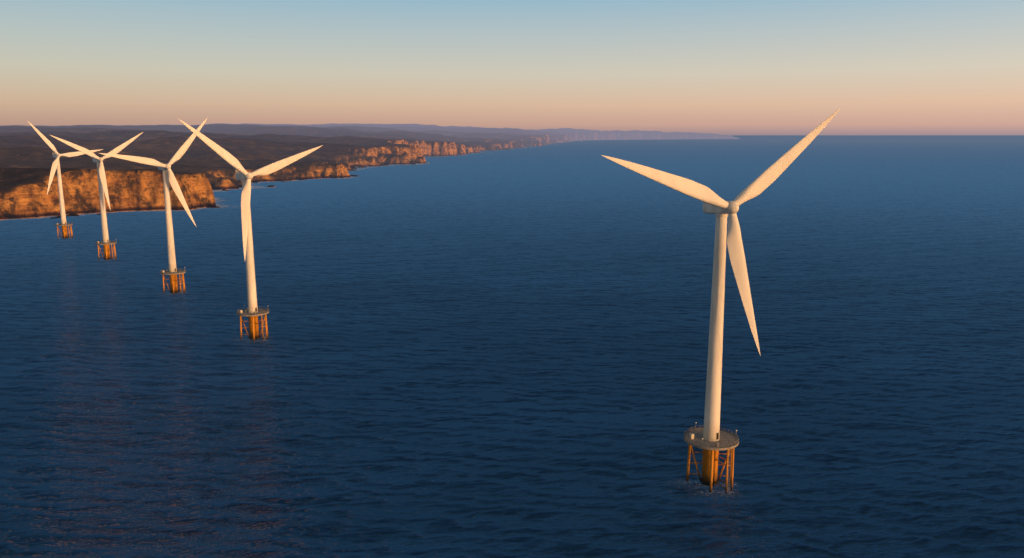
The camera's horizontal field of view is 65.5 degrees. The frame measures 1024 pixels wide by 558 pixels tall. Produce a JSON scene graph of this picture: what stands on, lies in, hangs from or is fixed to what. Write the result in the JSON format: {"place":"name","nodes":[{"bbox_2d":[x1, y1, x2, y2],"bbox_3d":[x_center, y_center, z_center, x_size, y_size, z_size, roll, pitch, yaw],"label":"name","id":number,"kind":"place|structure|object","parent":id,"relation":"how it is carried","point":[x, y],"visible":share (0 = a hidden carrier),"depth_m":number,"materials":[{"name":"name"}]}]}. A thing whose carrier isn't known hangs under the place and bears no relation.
{"place":"outdoors","nodes":[
{"label":"outdoors","id":0,"kind":"place"},
{"bbox_2d":[0,123,739,219],"bbox_3d":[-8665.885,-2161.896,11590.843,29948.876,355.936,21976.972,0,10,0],"label":"terrain","id":1,"kind":"structure","parent":0,"point":[201,170],"depth_m":2543.83,"materials":[{"name":"brown stone"}]},
{"bbox_2d":[0,135,1023,557],"bbox_3d":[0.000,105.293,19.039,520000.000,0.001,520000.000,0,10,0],"label":"sea","id":2,"kind":"structure","parent":0,"point":[490,355],"depth_m":378.95,"materials":[{"name":"liquid"}]},
{"bbox_2d":[29,122,102,238],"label":"turbine","id":3,"kind":"object","parent":2,"relation":"in","point":[64,224],"visible":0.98,"depth_m":827.40,"materials":[{"name":"white metal"}]},
{"bbox_2d":[50,132,142,260],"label":"turbine","id":4,"kind":"object","parent":2,"relation":"in","point":[103,189],"visible":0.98,"depth_m":685.55,"materials":[{"name":"white metal"}]},
{"bbox_2d":[99,119,206,294],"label":"turbine","id":5,"kind":"object","parent":2,"relation":"in","point":[172,272],"visible":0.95,"depth_m":536.74,"materials":[{"name":"white metal"}]},
{"bbox_2d":[179,119,322,341],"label":"turbine","id":6,"kind":"object","parent":2,"relation":"in","point":[252,311],"visible":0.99,"depth_m":414.55,"materials":[{"name":"white metal"}]},
{"bbox_2d":[4,139,663,219],"bbox_3d":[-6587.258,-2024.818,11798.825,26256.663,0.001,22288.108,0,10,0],"label":"coastline","id":7,"kind":"object","parent":2,"relation":"on","point":[229,189],"depth_m":1332.04,"materials":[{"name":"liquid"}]},
{"bbox_2d":[602,108,840,492],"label":"turbine","id":8,"kind":"object","parent":2,"relation":"in","point":[710,438],"visible":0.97,"depth_m":234.53,"materials":[{"name":"white metal"}]},
{"bbox_2d":[0,0,1023,134],"label":"sky","id":9,"kind":"structure","parent":0,"point":[722,67],"materials":[{"name":"blue"}]}
]}

